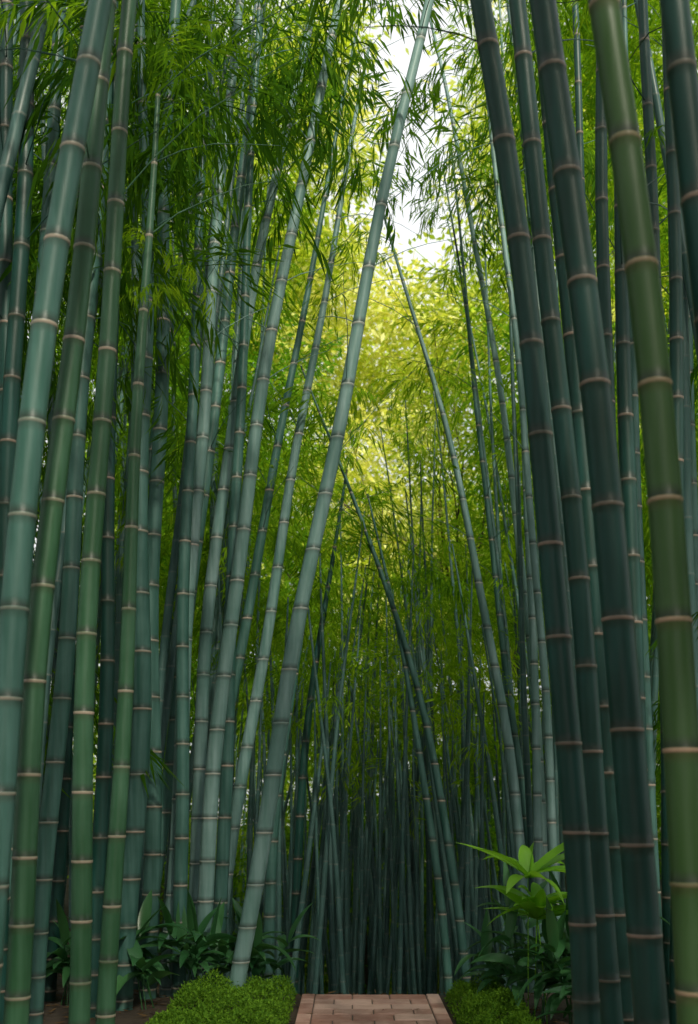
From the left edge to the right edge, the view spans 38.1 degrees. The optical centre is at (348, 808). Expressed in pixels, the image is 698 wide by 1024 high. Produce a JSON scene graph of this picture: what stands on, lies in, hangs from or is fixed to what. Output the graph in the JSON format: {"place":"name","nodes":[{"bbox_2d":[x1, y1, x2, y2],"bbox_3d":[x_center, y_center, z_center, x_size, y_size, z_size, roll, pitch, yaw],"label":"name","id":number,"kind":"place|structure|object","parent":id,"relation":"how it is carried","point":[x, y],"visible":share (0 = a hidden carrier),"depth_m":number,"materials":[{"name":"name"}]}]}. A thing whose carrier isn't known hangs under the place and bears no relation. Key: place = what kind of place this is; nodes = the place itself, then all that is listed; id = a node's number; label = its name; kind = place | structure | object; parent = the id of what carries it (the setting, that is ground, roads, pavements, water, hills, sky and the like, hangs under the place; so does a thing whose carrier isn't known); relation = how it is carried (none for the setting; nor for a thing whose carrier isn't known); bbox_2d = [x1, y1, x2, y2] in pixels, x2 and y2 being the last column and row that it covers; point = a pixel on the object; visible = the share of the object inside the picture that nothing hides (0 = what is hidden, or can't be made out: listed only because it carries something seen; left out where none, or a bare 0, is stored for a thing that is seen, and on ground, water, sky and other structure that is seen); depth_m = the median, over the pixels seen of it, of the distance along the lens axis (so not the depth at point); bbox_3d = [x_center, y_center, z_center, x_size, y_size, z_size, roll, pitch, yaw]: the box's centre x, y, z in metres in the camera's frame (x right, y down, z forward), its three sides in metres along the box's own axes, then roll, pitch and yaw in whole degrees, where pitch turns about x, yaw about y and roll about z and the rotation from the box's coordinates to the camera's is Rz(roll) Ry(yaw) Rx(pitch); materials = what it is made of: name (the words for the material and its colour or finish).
{"place":"outdoors","nodes":[
{"label":"outdoors","id":0,"kind":"place"},
{"bbox_2d":[43,930,571,1023],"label":"fallen leaves","id":1,"kind":"object","parent":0,"point":[143,1015],"visible":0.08,"depth_m":7.60,"materials":[{"name":"brown plant"}]},
{"bbox_2d":[0,0,697,824],"label":"sky","id":2,"kind":"structure","parent":0,"point":[401,60],"materials":[{"name":"white"}]},
{"bbox_2d":[43,812,661,1023],"bbox_3d":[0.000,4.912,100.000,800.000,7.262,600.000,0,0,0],"label":"ground","id":3,"kind":"structure","parent":0,"point":[59,1013],"depth_m":7.60,"materials":[{"name":"soil"}]},
{"bbox_2d":[9,0,66,914],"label":"bamboo culm","id":4,"kind":"object","parent":3,"relation":"on","point":[52,122],"visible":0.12,"depth_m":6.89,"materials":[{"name":"green plant"}]},
{"bbox_2d":[0,0,84,1023],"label":"bamboo culm","id":5,"kind":"object","parent":3,"relation":"on","point":[6,87],"visible":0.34,"depth_m":6.56,"materials":[{"name":"green plant"}]},
{"bbox_2d":[0,0,112,989],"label":"bamboo culm","id":6,"kind":"object","parent":3,"relation":"on","point":[18,563],"visible":1,"depth_m":4.32,"materials":[{"name":"green plant"}]},
{"bbox_2d":[46,899,70,1005],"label":"broad leaved plant","id":7,"kind":"object","parent":3,"relation":"on","point":[60,961],"visible":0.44,"depth_m":7.53,"materials":[{"name":"green plant"}]},
{"bbox_2d":[3,0,116,1023],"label":"bamboo culm","id":8,"kind":"object","parent":3,"relation":"on","point":[21,925],"visible":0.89,"depth_m":4.83,"materials":[{"name":"green plant"}]},
{"bbox_2d":[0,0,179,601],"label":"bamboo culm","id":9,"kind":"object","parent":3,"relation":"on","point":[13,355],"visible":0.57,"depth_m":6.20,"materials":[{"name":"green plant"}]},
{"bbox_2d":[14,0,168,1001],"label":"bamboo culm","id":10,"kind":"object","parent":3,"relation":"on","point":[58,881],"visible":0.19,"depth_m":7.86,"materials":[{"name":"green plant"}]},
{"bbox_2d":[32,1,207,1018],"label":"bamboo culm","id":11,"kind":"object","parent":3,"relation":"on","point":[104,750],"visible":0.55,"depth_m":7.16,"materials":[{"name":"green plant"}]},
{"bbox_2d":[58,889,192,989],"bbox_3d":[-1.697,1.095,8.026,1.006,0.912,1.027,0,0,0],"label":"broad leaved plant","id":12,"kind":"object","parent":3,"relation":"on","point":[144,916],"visible":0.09,"depth_m":7.93,"materials":[{"name":"green plant"}]},
{"bbox_2d":[29,22,251,1023],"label":"bamboo culm","id":13,"kind":"object","parent":3,"relation":"on","point":[53,777],"visible":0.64,"depth_m":7.01,"materials":[{"name":"green plant"}]},
{"bbox_2d":[116,905,180,1009],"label":"broad leaved plant","id":14,"kind":"object","parent":3,"relation":"on","point":[154,967],"visible":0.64,"depth_m":7.53,"materials":[{"name":"green plant"}]},
{"bbox_2d":[99,0,242,1010],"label":"bamboo culm","id":15,"kind":"object","parent":3,"relation":"on","point":[139,766],"visible":0.55,"depth_m":7.49,"materials":[{"name":"green plant"}]},
{"bbox_2d":[66,0,282,998],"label":"bamboo culm","id":16,"kind":"object","parent":3,"relation":"on","point":[152,853],"visible":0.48,"depth_m":8.04,"materials":[{"name":"green plant"}]},
{"bbox_2d":[136,890,230,995],"bbox_3d":[-1.581,1.181,8.702,0.751,0.966,1.002,0,0,24],"label":"broad leaved plant","id":17,"kind":"object","parent":3,"relation":"on","point":[190,923],"visible":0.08,"depth_m":8.76,"materials":[{"name":"green plant"}]},
{"bbox_2d":[68,0,302,1023],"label":"bamboo culm","id":18,"kind":"object","parent":3,"relation":"on","point":[81,920],"visible":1,"depth_m":5.42,"materials":[{"name":"green plant"}]},
{"bbox_2d":[148,893,236,982],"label":"broad leaved plant","id":19,"kind":"object","parent":3,"relation":"on","point":[198,940],"visible":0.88,"depth_m":8.07,"materials":[{"name":"green plant"}]},
{"bbox_2d":[95,0,305,1023],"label":"bamboo culm","id":20,"kind":"object","parent":3,"relation":"on","point":[108,965],"visible":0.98,"depth_m":5.74,"materials":[{"name":"green plant"}]},
{"bbox_2d":[118,0,291,996],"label":"bamboo culm","id":21,"kind":"object","parent":3,"relation":"on","point":[203,426],"visible":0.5,"depth_m":8.56,"materials":[{"name":"green plant"}]},
{"bbox_2d":[133,1,300,989],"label":"bamboo culm","id":22,"kind":"object","parent":3,"relation":"on","point":[218,377],"visible":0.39,"depth_m":9.27,"materials":[{"name":"green plant"}]},
{"bbox_2d":[148,1,288,483],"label":"bamboo culm","id":23,"kind":"object","parent":3,"relation":"on","point":[172,326],"visible":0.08,"depth_m":10.62,"materials":[{"name":"green plant"}]},
{"bbox_2d":[143,966,297,1023],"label":"hedge","id":24,"kind":"object","parent":3,"relation":"on","point":[271,1004],"visible":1,"depth_m":7.00,"materials":[{"name":"green plant"}]},
{"bbox_2d":[171,0,291,996],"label":"bamboo culm","id":25,"kind":"object","parent":3,"relation":"on","point":[181,846],"visible":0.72,"depth_m":8.36,"materials":[{"name":"green plant"}]},
{"bbox_2d":[177,897,295,981],"bbox_3d":[-0.919,1.162,8.398,0.990,0.860,0.814,0,0,0],"label":"broad leaved plant","id":26,"kind":"object","parent":3,"relation":"on","point":[214,959],"visible":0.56,"depth_m":8.37,"materials":[{"name":"green plant"}]},
{"bbox_2d":[208,898,319,993],"bbox_3d":[-0.739,1.226,8.732,0.761,0.870,1.098,0,0,-44],"label":"broad leaved plant","id":27,"kind":"object","parent":3,"relation":"on","point":[258,963],"visible":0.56,"depth_m":8.68,"materials":[{"name":"green plant"}]},
{"bbox_2d":[184,0,349,987],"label":"bamboo culm","id":28,"kind":"object","parent":3,"relation":"on","point":[222,863],"visible":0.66,"depth_m":8.97,"materials":[{"name":"green plant"}]},
{"bbox_2d":[193,0,359,982],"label":"bamboo culm","id":29,"kind":"object","parent":3,"relation":"on","point":[205,900],"visible":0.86,"depth_m":8.69,"materials":[{"name":"green plant"}]},
{"bbox_2d":[173,0,387,982],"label":"bamboo culm","id":30,"kind":"object","parent":3,"relation":"on","point":[202,684],"visible":0.52,"depth_m":9.35,"materials":[{"name":"green plant"}]},
{"bbox_2d":[186,29,415,981],"bbox_3d":[-0.493,-2.833,9.824,2.626,10.116,0.770,0,0,-7],"label":"bamboo culm","id":31,"kind":"object","parent":3,"relation":"on","point":[244,632],"visible":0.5,"depth_m":10.06,"materials":[{"name":"green plant"}]},
{"bbox_2d":[261,420,366,991],"bbox_3d":[-0.177,-0.844,9.615,1.482,6.196,0.568,0,0,42],"label":"bamboo culm","id":32,"kind":"object","parent":3,"relation":"on","point":[269,901],"visible":0.34,"depth_m":9.85,"materials":[{"name":"green plant"}]},
{"bbox_2d":[209,2,441,981],"bbox_3d":[-0.125,-2.789,9.604,2.430,9.879,1.160,0,0,-25],"label":"bamboo culm","id":33,"kind":"object","parent":3,"relation":"on","point":[242,771],"visible":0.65,"depth_m":9.64,"materials":[{"name":"green plant"}]},
{"bbox_2d":[288,448,397,992],"bbox_3d":[-0.231,-0.865,11.140,1.417,6.754,0.791,0,0,-22],"label":"bamboo culm","id":34,"kind":"object","parent":3,"relation":"on","point":[298,849],"visible":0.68,"depth_m":10.96,"materials":[{"name":"green plant"}]},
{"bbox_2d":[0,0,697,994],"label":"bamboo grove","id":35,"kind":"object","parent":3,"relation":"on","point":[392,954],"visible":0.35,"depth_m":12.03,"materials":[{"name":"green plant"}]},
{"bbox_2d":[0,0,697,862],"bbox_3d":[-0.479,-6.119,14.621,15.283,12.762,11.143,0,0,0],"label":"bamboo canopy foliage","id":36,"kind":"object","parent":35,"relation":"attached to","point":[588,72],"visible":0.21,"depth_m":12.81,"materials":[{"name":"green plant"}]},
{"bbox_2d":[226,0,492,1002],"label":"bamboo culm","id":37,"kind":"object","parent":3,"relation":"on","point":[254,888],"visible":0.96,"depth_m":7.76,"materials":[{"name":"green plant"}]},
{"bbox_2d":[28,2,697,992],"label":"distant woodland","id":38,"kind":"object","parent":3,"relation":"on","point":[206,528],"visible":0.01,"depth_m":26.84,"materials":[{"name":"green plant"}]},
{"bbox_2d":[34,0,697,994],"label":"sunlit woodland","id":39,"kind":"object","parent":3,"relation":"on","point":[380,332],"visible":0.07,"depth_m":28.46,"materials":[{"name":"green plant"}]},
{"bbox_2d":[55,297,697,956],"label":"woodland foliage","id":40,"kind":"object","parent":3,"relation":"on","point":[237,883],"visible":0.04,"depth_m":18.94,"materials":[{"name":"green plant"}]},
{"bbox_2d":[300,360,470,982],"bbox_3d":[0.364,-1.046,9.568,1.768,6.614,1.322,0,0,0],"label":"bamboo culm","id":41,"kind":"object","parent":3,"relation":"on","point":[457,902],"visible":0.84,"depth_m":9.95,"materials":[{"name":"green plant"}]},
{"bbox_2d":[367,494,452,994],"bbox_3d":[0.618,-0.419,10.003,0.889,5.388,0.103,0,0,0],"label":"bamboo culm","id":42,"kind":"object","parent":3,"relation":"on","point":[445,943],"visible":0.88,"depth_m":9.97,"materials":[{"name":"green plant"}]},
{"bbox_2d":[310,179,537,992],"bbox_3d":[0.744,-2.049,10.106,1.998,8.624,1.470,0,0,-30],"label":"bamboo culm","id":43,"kind":"object","parent":3,"relation":"on","point":[517,820],"visible":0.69,"depth_m":9.97,"materials":[{"name":"green plant"}]},
{"bbox_2d":[243,303,640,994],"bbox_3d":[1.919,-3.870,26.672,7.412,19.581,11.792,0,0,-40],"label":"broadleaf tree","id":44,"kind":"object","parent":3,"relation":"on","point":[375,583],"visible":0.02,"depth_m":25.86,"materials":[{"name":"green plant"}]},
{"bbox_2d":[243,126,668,871],"bbox_3d":[2.601,-5.212,20.804,12.414,21.778,9.652,0,0,0],"label":"broadleaf tree","id":45,"kind":"object","parent":3,"relation":"on","point":[449,496],"visible":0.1,"depth_m":19.43,"materials":[{"name":"green plant"}]},
{"bbox_2d":[385,130,526,845],"bbox_3d":[1.515,-2.607,10.859,2.021,10.164,1.359,0,0,44],"label":"bamboo culm","id":46,"kind":"object","parent":3,"relation":"on","point":[505,665],"visible":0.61,"depth_m":10.98,"materials":[{"name":"green plant"}]},
{"bbox_2d":[379,0,549,989],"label":"bamboo culm","id":47,"kind":"object","parent":3,"relation":"on","point":[508,448],"visible":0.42,"depth_m":10.58,"materials":[{"name":"green plant"}]},
{"bbox_2d":[363,0,599,1023],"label":"bamboo culm","id":48,"kind":"object","parent":3,"relation":"on","point":[582,924],"visible":1,"depth_m":4.56,"materials":[{"name":"green plant"}]},
{"bbox_2d":[444,973,541,1023],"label":"hedge","id":49,"kind":"object","parent":3,"relation":"on","point":[492,997],"visible":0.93,"depth_m":6.82,"materials":[{"name":"green plant"}]},
{"bbox_2d":[296,203,697,983],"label":"broadleaf tree","id":50,"kind":"object","parent":3,"relation":"on","point":[464,441],"visible":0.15,"depth_m":18.40,"materials":[{"name":"green plant"}]},
{"bbox_2d":[454,896,560,1003],"bbox_3d":[1.171,1.098,7.581,0.828,0.887,0.778,0,0,0],"label":"broad leaved plant","id":51,"kind":"object","parent":3,"relation":"on","point":[499,969],"visible":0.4,"depth_m":7.48,"materials":[{"name":"green plant"}]},
{"bbox_2d":[468,0,550,991],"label":"bamboo culm","id":52,"kind":"object","parent":3,"relation":"on","point":[537,794],"visible":0.41,"depth_m":9.97,"materials":[{"name":"green plant"}]},
{"bbox_2d":[456,842,565,1009],"bbox_3d":[1.241,0.833,6.811,1.021,1.403,0.966,0,0,0],"label":"broad leaved plant","id":53,"kind":"object","parent":3,"relation":"on","point":[526,866],"visible":0.85,"depth_m":6.80,"materials":[{"name":"green plant"}]},
{"bbox_2d":[468,889,571,1020],"bbox_3d":[1.314,1.053,6.986,0.982,1.001,0.725,0,0,0],"label":"broad leaved plant","id":54,"kind":"object","parent":3,"relation":"on","point":[507,939],"visible":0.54,"depth_m":6.92,"materials":[{"name":"green plant"}]},
{"bbox_2d":[448,0,594,978],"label":"bamboo culm","id":55,"kind":"object","parent":3,"relation":"on","point":[550,782],"visible":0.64,"depth_m":9.47,"materials":[{"name":"green plant"}]},
{"bbox_2d":[476,882,567,1023],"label":"broad leaved plant","id":56,"kind":"object","parent":3,"relation":"on","point":[535,905],"visible":0.73,"depth_m":6.87,"materials":[{"name":"green plant"}]},
{"bbox_2d":[477,862,569,1021],"bbox_3d":[1.325,0.959,7.190,0.780,1.205,1.029,0,0,-44],"label":"broad leaved plant","id":57,"kind":"object","parent":3,"relation":"on","point":[508,901],"visible":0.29,"depth_m":7.24,"materials":[{"name":"green plant"}]},
{"bbox_2d":[495,896,572,1023],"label":"broad leaved plant","id":58,"kind":"object","parent":3,"relation":"on","point":[556,937],"visible":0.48,"depth_m":6.63,"materials":[{"name":"green plant"}]},
{"bbox_2d":[549,871,569,966],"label":"broad leaved plant","id":59,"kind":"object","parent":3,"relation":"on","point":[553,878],"visible":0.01,"depth_m":7.55,"materials":[{"name":"green plant"}]},
{"bbox_2d":[509,0,623,1023],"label":"bamboo culm","id":60,"kind":"object","parent":3,"relation":"on","point":[611,1011],"visible":0.92,"depth_m":5.16,"materials":[{"name":"green plant"}]},
{"bbox_2d":[503,0,633,1023],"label":"bamboo culm","id":61,"kind":"object","parent":3,"relation":"on","point":[611,806],"visible":0.3,"depth_m":5.75,"materials":[{"name":"green plant"}]},
{"bbox_2d":[536,982,600,1023],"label":"broad leaved plant","id":62,"kind":"object","parent":3,"relation":"on","point":[565,989],"visible":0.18,"depth_m":6.28,"materials":[{"name":"green plant"}]},
{"bbox_2d":[500,0,665,771],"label":"bamboo culm","id":63,"kind":"object","parent":3,"relation":"on","point":[626,443],"visible":0.34,"depth_m":5.96,"materials":[{"name":"green plant"}]},
{"bbox_2d":[529,0,669,1023],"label":"bamboo culm","id":64,"kind":"object","parent":3,"relation":"on","point":[644,934],"visible":1,"depth_m":4.08,"materials":[{"name":"green plant"}]},
{"bbox_2d":[594,15,630,430],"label":"bamboo culm","id":65,"kind":"object","parent":3,"relation":"on","point":[602,260],"visible":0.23,"depth_m":6.57,"materials":[{"name":"green plant"}]},
{"bbox_2d":[572,0,661,268],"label":"bamboo culm","id":66,"kind":"object","parent":3,"relation":"on","point":[578,98],"visible":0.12,"depth_m":8.47,"materials":[{"name":"green plant"}]},
{"bbox_2d":[584,0,665,928],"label":"bamboo culm","id":67,"kind":"object","parent":3,"relation":"on","point":[649,726],"visible":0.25,"depth_m":7.36,"materials":[{"name":"green plant"}]},
{"bbox_2d":[588,0,697,1023],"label":"bamboo culm","id":68,"kind":"object","parent":3,"relation":"on","point":[676,668],"visible":1,"depth_m":3.36,"materials":[{"name":"green plant"}]},
{"bbox_2d":[613,24,683,1023],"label":"bamboo culm","id":69,"kind":"object","parent":3,"relation":"on","point":[676,337],"visible":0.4,"depth_m":6.17,"materials":[{"name":"green plant"}]},
{"bbox_2d":[631,0,680,1012],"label":"bamboo culm","id":70,"kind":"object","parent":3,"relation":"on","point":[648,121],"visible":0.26,"depth_m":6.88,"materials":[{"name":"green plant"}]},
{"bbox_2d":[627,0,697,631],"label":"bamboo culm","id":71,"kind":"object","parent":3,"relation":"on","point":[694,489],"visible":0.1,"depth_m":7.97,"materials":[{"name":"green plant"}]},
{"bbox_2d":[660,0,697,353],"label":"bamboo culm","id":72,"kind":"object","parent":3,"relation":"on","point":[681,62],"visible":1,"depth_m":3.35,"materials":[{"name":"green plant"}]},
{"bbox_2d":[295,994,452,1023],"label":"brick path","id":73,"kind":"structure","parent":0,"point":[351,1009],"depth_m":7.38,"materials":[{"name":"brown brick"}]}
]}

